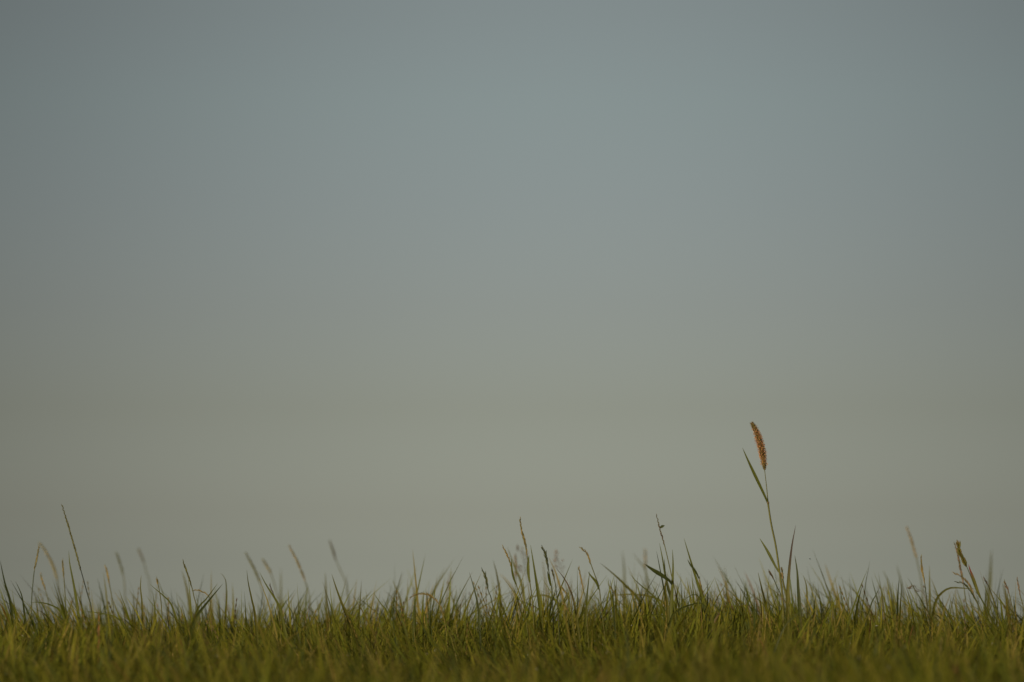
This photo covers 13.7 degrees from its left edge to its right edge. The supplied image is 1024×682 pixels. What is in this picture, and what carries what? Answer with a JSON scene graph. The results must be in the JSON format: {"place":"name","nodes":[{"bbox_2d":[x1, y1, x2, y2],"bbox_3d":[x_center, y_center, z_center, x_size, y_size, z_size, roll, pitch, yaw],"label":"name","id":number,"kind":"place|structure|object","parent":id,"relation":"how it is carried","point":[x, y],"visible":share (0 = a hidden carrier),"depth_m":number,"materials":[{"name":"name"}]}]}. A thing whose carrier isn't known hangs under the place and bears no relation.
{"place":"outdoors","nodes":[
{"label":"outdoors","id":0,"kind":"place"},
{"bbox_2d":[0,549,1023,681],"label":"grass","id":1,"kind":"structure","parent":0,"point":[968,651],"depth_m":5.35,"materials":[{"name":"green plant"}]},
{"bbox_2d":[0,0,1023,631],"label":"sky","id":2,"kind":"structure","parent":0,"point":[381,281],"materials":[{"name":"grey"}]},
{"bbox_3d":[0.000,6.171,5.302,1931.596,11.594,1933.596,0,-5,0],"label":"ground","id":3,"kind":"structure","parent":0,"visible":0},
{"bbox_2d":[0,562,14,630],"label":"grass blade","id":4,"kind":"object","parent":3,"relation":"on","point":[10,603],"depth_m":5.99,"materials":[{"name":"green plant"}]},
{"bbox_2d":[15,581,28,648],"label":"grass blade","id":5,"kind":"object","parent":3,"relation":"on","point":[23,613],"depth_m":5.89,"materials":[{"name":"green plant"}]},
{"bbox_2d":[30,545,39,636],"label":"ryegrass stalk","id":6,"kind":"object","parent":3,"relation":"on","point":[33,577],"visible":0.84,"depth_m":6.09,"materials":[{"name":"green plant"}]},
{"bbox_2d":[40,572,50,619],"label":"ryegrass stalk","id":7,"kind":"object","parent":3,"relation":"on","point":[46,592],"visible":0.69,"depth_m":6.39,"materials":[{"name":"green plant"}]},
{"bbox_2d":[39,542,59,613],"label":"timothy stalk","id":8,"kind":"object","parent":3,"relation":"on","point":[53,566],"visible":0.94,"depth_m":7.11,"materials":[{"name":"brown plant"}]},
{"bbox_2d":[31,602,72,637],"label":"grass blade","id":9,"kind":"object","parent":3,"relation":"on","point":[54,607],"depth_m":5.94,"materials":[{"name":"green plant"}]},
{"bbox_2d":[62,560,65,613],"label":"ryegrass stalk","id":10,"kind":"object","parent":3,"relation":"on","point":[64,581],"visible":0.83,"depth_m":6.09,"materials":[{"name":"green plant"}]},
{"bbox_2d":[69,557,81,644],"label":"grass blade","id":11,"kind":"object","parent":3,"relation":"on","point":[76,602],"depth_m":5.99,"materials":[{"name":"green plant"}]},
{"bbox_2d":[61,504,93,625],"bbox_3d":[-0.608,0.343,6.013,0.057,0.227,0.003,0,-5,0],"label":"ryegrass stalk","id":12,"kind":"object","parent":3,"relation":"on","point":[77,558],"visible":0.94,"depth_m":6.01,"materials":[{"name":"green plant"}]},
{"bbox_2d":[85,611,131,642],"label":"grass blade","id":13,"kind":"object","parent":3,"relation":"on","point":[116,618],"depth_m":5.89,"materials":[{"name":"green plant"}]},
{"bbox_2d":[105,566,115,630],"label":"ryegrass stalk","id":14,"kind":"object","parent":3,"relation":"on","point":[110,591],"visible":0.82,"depth_m":6.29,"materials":[{"name":"green plant"}]},
{"bbox_2d":[116,552,126,617],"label":"timothy stalk","id":15,"kind":"object","parent":3,"relation":"on","point":[121,567],"visible":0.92,"depth_m":7.23,"materials":[{"name":"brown plant"}]},
{"bbox_2d":[140,580,144,646],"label":"grass blade","id":16,"kind":"object","parent":3,"relation":"on","point":[142,611],"depth_m":5.99,"materials":[{"name":"green plant"}]},
{"bbox_2d":[137,548,152,621],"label":"timothy stalk","id":17,"kind":"object","parent":3,"relation":"on","point":[148,578],"visible":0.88,"depth_m":7.59,"materials":[{"name":"green plant"}]},
{"bbox_2d":[156,577,163,641],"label":"ryegrass stalk","id":18,"kind":"object","parent":3,"relation":"on","point":[161,603],"visible":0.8,"depth_m":5.89,"materials":[{"name":"green plant"}]},
{"bbox_2d":[151,585,184,644],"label":"grass blade","id":19,"kind":"object","parent":3,"relation":"on","point":[173,611],"depth_m":5.89,"materials":[{"name":"green plant"}]},
{"bbox_2d":[182,572,190,622],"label":"grass blade","id":20,"kind":"object","parent":3,"relation":"on","point":[188,598],"depth_m":6.69,"materials":[{"name":"green plant"}]},
{"bbox_2d":[183,561,200,633],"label":"ryegrass stalk","id":21,"kind":"object","parent":3,"relation":"on","point":[192,591],"visible":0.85,"depth_m":5.87,"materials":[{"name":"green plant"}]},
{"bbox_2d":[185,586,215,646],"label":"grass blade","id":22,"kind":"object","parent":3,"relation":"on","point":[197,611],"depth_m":5.73,"materials":[{"name":"green plant"}]},
{"bbox_2d":[185,585,221,649],"bbox_3d":[-0.418,0.390,5.697,0.062,0.131,0.002,0,-5,0],"label":"grass blade","id":23,"kind":"object","parent":3,"relation":"on","point":[200,610],"depth_m":5.70,"materials":[{"name":"green plant"}]},
{"bbox_2d":[193,589,213,657],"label":"ryegrass stalk","id":24,"kind":"object","parent":3,"relation":"on","point":[210,609],"visible":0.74,"depth_m":5.78,"materials":[{"name":"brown plant"}]},
{"bbox_2d":[224,577,226,625],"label":"grass blade","id":25,"kind":"object","parent":3,"relation":"on","point":[225,601],"depth_m":6.19,"materials":[{"name":"green plant"}]},
{"bbox_2d":[247,575,257,649],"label":"grass blade","id":26,"kind":"object","parent":3,"relation":"on","point":[254,611],"depth_m":5.73,"materials":[{"name":"green plant"}]},
{"bbox_2d":[245,552,265,618],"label":"timothy stalk","id":27,"kind":"object","parent":3,"relation":"on","point":[254,568],"visible":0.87,"depth_m":7.11,"materials":[{"name":"green plant"}]},
{"bbox_2d":[262,559,278,609],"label":"timothy stalk","id":28,"kind":"object","parent":3,"relation":"on","point":[267,567],"visible":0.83,"depth_m":7.23,"materials":[{"name":"green plant"}]},
{"bbox_2d":[269,584,281,639],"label":"ryegrass stalk","id":29,"kind":"object","parent":3,"relation":"on","point":[277,609],"visible":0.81,"depth_m":5.78,"materials":[{"name":"green plant"}]},
{"bbox_2d":[261,575,291,655],"bbox_3d":[-0.314,0.384,5.727,0.051,0.148,0.001,0,-5,0],"label":"grass blade","id":30,"kind":"object","parent":3,"relation":"on","point":[282,618],"depth_m":5.73,"materials":[{"name":"green plant"}]},
{"bbox_2d":[280,572,281,624],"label":"grass blade","id":31,"kind":"object","parent":3,"relation":"on","point":[280,592],"depth_m":7.29,"materials":[{"name":"green plant"}]},
{"bbox_2d":[285,601,302,652],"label":"grass blade","id":32,"kind":"object","parent":3,"relation":"on","point":[295,623],"depth_m":5.73,"materials":[{"name":"green plant"}]},
{"bbox_2d":[288,545,311,615],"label":"timothy stalk","id":33,"kind":"object","parent":3,"relation":"on","point":[297,562],"visible":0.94,"depth_m":6.87,"materials":[{"name":"green plant"}]},
{"bbox_2d":[325,574,327,620],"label":"grass blade","id":34,"kind":"object","parent":3,"relation":"on","point":[326,606],"depth_m":6.69,"materials":[{"name":"green plant"}]},
{"bbox_2d":[329,540,349,606],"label":"timothy stalk","id":35,"kind":"object","parent":3,"relation":"on","point":[332,548],"visible":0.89,"depth_m":7.35,"materials":[{"name":"green plant"}]},
{"bbox_2d":[332,576,352,640],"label":"grass blade","id":36,"kind":"object","parent":3,"relation":"on","point":[345,611],"depth_m":5.89,"materials":[{"name":"green plant"}]},
{"bbox_2d":[374,594,403,664],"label":"grass blade","id":37,"kind":"object","parent":3,"relation":"on","point":[390,622],"depth_m":5.73,"materials":[{"name":"green plant"}]},
{"bbox_2d":[392,601,413,658],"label":"grass blade","id":38,"kind":"object","parent":3,"relation":"on","point":[405,629],"depth_m":5.75,"materials":[{"name":"green plant"}]},
{"bbox_2d":[409,592,448,648],"bbox_3d":[-0.110,0.398,5.727,0.060,0.121,0.003,0,-5,0],"label":"ryegrass stalk","id":39,"kind":"object","parent":3,"relation":"on","point":[430,595],"visible":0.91,"depth_m":5.73,"materials":[{"name":"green plant"}]},
{"bbox_2d":[469,573,481,649],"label":"grass blade","id":40,"kind":"object","parent":3,"relation":"on","point":[479,627],"depth_m":5.73,"materials":[{"name":"green plant"}]},
{"bbox_2d":[481,567,496,639],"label":"ryegrass stalk","id":41,"kind":"object","parent":3,"relation":"on","point":[485,577],"visible":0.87,"depth_m":5.73,"materials":[{"name":"green plant"}]},
{"bbox_2d":[493,561,501,623],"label":"grass blade","id":42,"kind":"object","parent":3,"relation":"on","point":[500,607],"depth_m":6.39,"materials":[{"name":"green plant"}]},
{"bbox_2d":[501,575,519,617],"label":"grass blade","id":43,"kind":"object","parent":3,"relation":"on","point":[514,595],"depth_m":6.89,"materials":[{"name":"green plant"}]},
{"bbox_2d":[514,554,516,601],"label":"timothy stalk","id":44,"kind":"object","parent":3,"relation":"on","point":[515,558],"visible":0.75,"depth_m":6.87,"materials":[{"name":"green plant"}]},
{"bbox_2d":[502,545,529,646],"bbox_3d":[0.009,0.363,5.729,0.044,0.181,0.004,0,-5,0],"label":"ryegrass stalk","id":45,"kind":"object","parent":3,"relation":"on","point":[510,562],"visible":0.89,"depth_m":5.73,"materials":[{"name":"green plant"}]},
{"bbox_2d":[507,547,525,604],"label":"grass blade","id":46,"kind":"object","parent":3,"relation":"on","point":[519,577],"depth_m":6.49,"materials":[{"name":"green plant"}]},
{"bbox_2d":[516,545,529,593],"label":"panicle stalk","id":47,"kind":"object","parent":3,"relation":"on","point":[517,547],"visible":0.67,"depth_m":6.89,"materials":[{"name":"brown plant"}]},
{"bbox_2d":[519,517,534,646],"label":"ryegrass stalk","id":48,"kind":"object","parent":3,"relation":"on","point":[528,566],"visible":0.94,"depth_m":5.73,"materials":[{"name":"green plant"}]},
{"bbox_2d":[530,545,543,652],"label":"grass blade","id":49,"kind":"object","parent":3,"relation":"on","point":[539,604],"depth_m":5.76,"materials":[{"name":"green plant"}]},
{"bbox_2d":[543,565,548,609],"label":"grass blade","id":50,"kind":"object","parent":3,"relation":"on","point":[545,586],"depth_m":6.99,"materials":[{"name":"green plant"}]},
{"bbox_2d":[541,545,554,642],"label":"ryegrass stalk","id":51,"kind":"object","parent":3,"relation":"on","point":[546,560],"visible":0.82,"depth_m":5.73,"materials":[{"name":"green plant"}]},
{"bbox_2d":[551,569,559,642],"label":"ryegrass stalk","id":52,"kind":"object","parent":3,"relation":"on","point":[557,602],"visible":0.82,"depth_m":5.73,"materials":[{"name":"green plant"}]},
{"bbox_2d":[549,558,567,619],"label":"grass blade","id":53,"kind":"object","parent":3,"relation":"on","point":[561,593],"depth_m":6.29,"materials":[{"name":"green plant"}]},
{"bbox_2d":[553,550,565,589],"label":"panicle stalk","id":54,"kind":"object","parent":3,"relation":"on","point":[559,563],"visible":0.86,"depth_m":6.89,"materials":[{"name":"beige plant"}]},
{"bbox_2d":[556,568,581,650],"bbox_3d":[0.079,0.378,5.748,0.039,0.144,0.001,0,-5,0],"label":"grass blade","id":55,"kind":"object","parent":3,"relation":"on","point":[575,610],"depth_m":5.75,"materials":[{"name":"green plant"}]},
{"bbox_2d":[561,586,576,648],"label":"ryegrass stalk","id":56,"kind":"object","parent":3,"relation":"on","point":[571,610],"visible":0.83,"depth_m":5.73,"materials":[{"name":"green plant"}]},
{"bbox_2d":[562,601,576,654],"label":"ryegrass stalk","id":57,"kind":"object","parent":3,"relation":"on","point":[570,617],"visible":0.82,"depth_m":5.73,"materials":[{"name":"green plant"}]},
{"bbox_2d":[578,567,589,647],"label":"ryegrass stalk","id":58,"kind":"object","parent":3,"relation":"on","point":[585,603],"visible":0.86,"depth_m":5.73,"materials":[{"name":"green plant"}]},
{"bbox_2d":[583,572,589,659],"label":"grass blade","id":59,"kind":"object","parent":3,"relation":"on","point":[585,621],"depth_m":5.73,"materials":[{"name":"green plant"}]},
{"bbox_2d":[579,547,605,640],"bbox_3d":[0.111,0.363,5.729,0.042,0.174,0.004,0,-5,0],"label":"ryegrass stalk","id":60,"kind":"object","parent":3,"relation":"on","point":[595,580],"visible":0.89,"depth_m":5.73,"materials":[{"name":"green plant"}]},
{"bbox_2d":[610,582,615,640],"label":"grass blade","id":61,"kind":"object","parent":3,"relation":"on","point":[614,615],"depth_m":5.73,"materials":[{"name":"green plant"}]},
{"bbox_2d":[622,551,625,606],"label":"grass blade","id":62,"kind":"object","parent":3,"relation":"on","point":[624,580],"depth_m":7.29,"materials":[{"name":"green plant"}]},
{"bbox_2d":[603,565,645,619],"bbox_3d":[0.174,0.391,6.288,0.089,0.128,0.003,0,-5,0],"label":"grass blade","id":63,"kind":"object","parent":3,"relation":"on","point":[626,586],"depth_m":6.29,"materials":[{"name":"green plant"}]},
{"bbox_2d":[608,584,646,646],"bbox_3d":[0.164,0.388,5.778,0.068,0.118,0.003,0,-5,0],"label":"ryegrass stalk","id":64,"kind":"object","parent":3,"relation":"on","point":[626,608],"visible":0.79,"depth_m":5.78,"materials":[{"name":"green plant"}]},
{"bbox_2d":[603,594,663,603],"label":"grass blade","id":65,"kind":"object","parent":3,"relation":"on","point":[640,595],"depth_m":6.29,"materials":[{"name":"green plant"}]},
{"bbox_2d":[634,555,649,606],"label":"grass blade","id":66,"kind":"object","parent":3,"relation":"on","point":[647,582],"depth_m":7.19,"materials":[{"name":"green plant"}]},
{"bbox_2d":[644,549,647,602],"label":"timothy stalk","id":67,"kind":"object","parent":3,"relation":"on","point":[645,558],"visible":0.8,"depth_m":7.47,"materials":[{"name":"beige plant"}]},
{"bbox_2d":[633,578,675,647],"bbox_3d":[0.195,0.378,5.728,0.075,0.131,0.001,0,-5,0],"label":"grass blade","id":68,"kind":"object","parent":3,"relation":"on","point":[659,603],"depth_m":5.73,"materials":[{"name":"green plant"}]},
{"bbox_2d":[627,614,686,637],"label":"grass blade","id":69,"kind":"object","parent":3,"relation":"on","point":[654,615],"depth_m":5.75,"materials":[{"name":"green plant"}]},
{"bbox_2d":[645,564,672,584],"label":"grass blade","id":70,"kind":"object","parent":3,"relation":"on","point":[658,573],"depth_m":5.71,"materials":[{"name":"green plant"}]},
{"bbox_2d":[656,551,665,601],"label":"grass blade","id":71,"kind":"object","parent":3,"relation":"on","point":[662,580],"depth_m":5.73,"materials":[{"name":"green plant"}]},
{"bbox_2d":[665,580,671,658],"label":"grass blade","id":72,"kind":"object","parent":3,"relation":"on","point":[667,607],"depth_m":5.72,"materials":[{"name":"green plant"}]},
{"bbox_2d":[659,543,679,642],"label":"grass blade","id":73,"kind":"object","parent":3,"relation":"on","point":[670,592],"depth_m":5.74,"materials":[{"name":"green plant"}]},
{"bbox_2d":[656,514,684,641],"bbox_3d":[0.216,0.337,5.731,0.044,0.212,0.004,0,-5,0],"label":"ryegrass stalk","id":74,"kind":"object","parent":3,"relation":"on","point":[661,526],"visible":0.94,"depth_m":5.74,"materials":[{"name":"green plant"}]},
{"bbox_2d":[664,560,677,645],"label":"grass blade","id":75,"kind":"object","parent":3,"relation":"on","point":[667,586],"depth_m":5.73,"materials":[{"name":"green plant"}]},
{"bbox_2d":[669,549,673,631],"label":"grass blade","id":76,"kind":"object","parent":3,"relation":"on","point":[671,600],"depth_m":5.72,"materials":[{"name":"green plant"}]},
{"bbox_2d":[662,603,708,643],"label":"grass blade","id":77,"kind":"object","parent":3,"relation":"on","point":[671,618],"depth_m":5.69,"materials":[{"name":"green plant"}]},
{"bbox_2d":[683,594,711,638],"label":"grass blade","id":78,"kind":"object","parent":3,"relation":"on","point":[703,609],"depth_m":5.73,"materials":[{"name":"green plant"}]},
{"bbox_2d":[687,559,710,612],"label":"ryegrass stalk","id":79,"kind":"object","parent":3,"relation":"on","point":[693,568],"visible":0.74,"depth_m":5.73,"materials":[{"name":"green plant"}]},
{"bbox_2d":[684,540,714,626],"bbox_3d":[0.258,0.352,5.730,0.053,0.175,0.001,0,-5,0],"label":"grass blade","id":80,"kind":"object","parent":3,"relation":"on","point":[700,590],"depth_m":5.73,"materials":[{"name":"green plant"}]},
{"bbox_2d":[718,567,731,608],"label":"grass blade","id":81,"kind":"object","parent":3,"relation":"on","point":[726,586],"depth_m":6.69,"materials":[{"name":"green plant"}]},
{"bbox_2d":[744,571,760,618],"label":"grass blade","id":82,"kind":"object","parent":3,"relation":"on","point":[753,594],"depth_m":6.69,"materials":[{"name":"green plant"}]},
{"bbox_2d":[758,574,768,619],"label":"grass blade","id":83,"kind":"object","parent":3,"relation":"on","point":[764,599],"depth_m":5.99,"materials":[{"name":"green plant"}]},
{"bbox_2d":[743,422,784,634],"bbox_3d":[0.338,0.273,5.739,0.059,0.334,0.017,1,-5,-8],"label":"foxtail plant","id":84,"kind":"object","parent":3,"relation":"on","point":[760,444],"visible":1,"depth_m":5.74,"materials":[{"name":"green plant"}]},
{"bbox_2d":[781,567,792,636],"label":"timothy stalk","id":85,"kind":"object","parent":3,"relation":"on","point":[782,576],"visible":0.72,"depth_m":5.80,"materials":[{"name":"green plant"}]},
{"bbox_2d":[786,526,795,628],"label":"grass blade","id":86,"kind":"object","parent":3,"relation":"on","point":[788,584],"depth_m":5.73,"materials":[{"name":"green plant"}]},
{"bbox_2d":[773,602,813,653],"bbox_3d":[0.350,0.387,5.431,0.072,0.108,0.009,-1,-5,16],"label":"grass blade","id":87,"kind":"object","parent":3,"relation":"on","point":[788,621],"depth_m":5.44,"materials":[{"name":"green plant"}]},
{"bbox_2d":[795,558,801,627],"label":"grass blade","id":88,"kind":"object","parent":3,"relation":"on","point":[798,599],"depth_m":5.72,"materials":[{"name":"green plant"}]},
{"bbox_2d":[803,576,809,629],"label":"grass blade","id":89,"kind":"object","parent":3,"relation":"on","point":[807,610],"depth_m":6.04,"materials":[{"name":"green plant"}]},
{"bbox_2d":[825,565,838,611],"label":"grass blade","id":90,"kind":"object","parent":3,"relation":"on","point":[831,586],"depth_m":6.79,"materials":[{"name":"green plant"}]},
{"bbox_2d":[851,587,861,645],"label":"grass blade","id":91,"kind":"object","parent":3,"relation":"on","point":[855,615],"depth_m":5.89,"materials":[{"name":"green plant"}]},
{"bbox_2d":[862,589,878,639],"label":"grass blade","id":92,"kind":"object","parent":3,"relation":"on","point":[869,613],"depth_m":5.89,"materials":[{"name":"green plant"}]},
{"bbox_2d":[883,570,894,612],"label":"grass blade","id":93,"kind":"object","parent":3,"relation":"on","point":[890,590],"depth_m":6.79,"materials":[{"name":"green plant"}]},
{"bbox_2d":[896,583,898,637],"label":"grass blade","id":94,"kind":"object","parent":3,"relation":"on","point":[897,605],"depth_m":5.89,"materials":[{"name":"green plant"}]},
{"bbox_2d":[897,567,906,619],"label":"grass blade","id":95,"kind":"object","parent":3,"relation":"on","point":[904,605],"depth_m":6.99,"materials":[{"name":"green plant"}]},
{"bbox_2d":[906,527,923,614],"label":"timothy stalk","id":96,"kind":"object","parent":3,"relation":"on","point":[912,544],"visible":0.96,"depth_m":6.99,"materials":[{"name":"beige plant"}]},
{"bbox_2d":[907,585,928,623],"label":"panicle stalk","id":97,"kind":"object","parent":3,"relation":"on","point":[909,587],"visible":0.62,"depth_m":6.14,"materials":[{"name":"green plant"}]},
{"bbox_2d":[920,554,930,635],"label":"ryegrass stalk","id":98,"kind":"object","parent":3,"relation":"on","point":[925,588],"visible":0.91,"depth_m":5.89,"materials":[{"name":"green plant"}]},
{"bbox_2d":[929,566,930,623],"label":"grass blade","id":99,"kind":"object","parent":3,"relation":"on","point":[929,592],"depth_m":6.29,"materials":[{"name":"green plant"}]},
{"bbox_2d":[929,587,974,637],"bbox_3d":[0.627,0.402,6.087,0.070,0.102,0.001,0,-5,0],"label":"grass blade","id":100,"kind":"object","parent":3,"relation":"on","point":[938,596],"depth_m":6.09,"materials":[{"name":"green plant"}]},
{"bbox_2d":[954,543,971,616],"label":"ryegrass stalk","id":101,"kind":"object","parent":3,"relation":"on","point":[961,572],"visible":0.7,"depth_m":6.14,"materials":[{"name":"green plant"}]},
{"bbox_2d":[953,572,984,630],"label":"ryegrass stalk","id":102,"kind":"object","parent":3,"relation":"on","point":[968,583],"visible":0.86,"depth_m":6.04,"materials":[{"name":"green plant"}]},
{"bbox_2d":[954,581,986,631],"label":"ryegrass stalk","id":103,"kind":"object","parent":3,"relation":"on","point":[966,585],"visible":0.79,"depth_m":5.99,"materials":[{"name":"green plant"}]},
{"bbox_2d":[956,540,991,621],"bbox_3d":[0.649,0.361,5.909,0.067,0.173,0.008,0,-5,0],"label":"cocksfoot plant","id":104,"kind":"object","parent":3,"relation":"on","point":[960,554],"visible":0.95,"depth_m":5.91,"materials":[{"name":"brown plant"}]},
{"bbox_2d":[986,550,991,625],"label":"grass blade","id":105,"kind":"object","parent":3,"relation":"on","point":[990,579],"depth_m":7.39,"materials":[{"name":"green plant"}]},
{"bbox_2d":[983,576,998,621],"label":"ryegrass stalk","id":106,"kind":"object","parent":3,"relation":"on","point":[993,598],"visible":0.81,"depth_m":5.94,"materials":[{"name":"green plant"}]},
{"bbox_2d":[1004,580,1014,629],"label":"ryegrass stalk","id":107,"kind":"object","parent":3,"relation":"on","point":[1006,586],"visible":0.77,"depth_m":5.94,"materials":[{"name":"green plant"}]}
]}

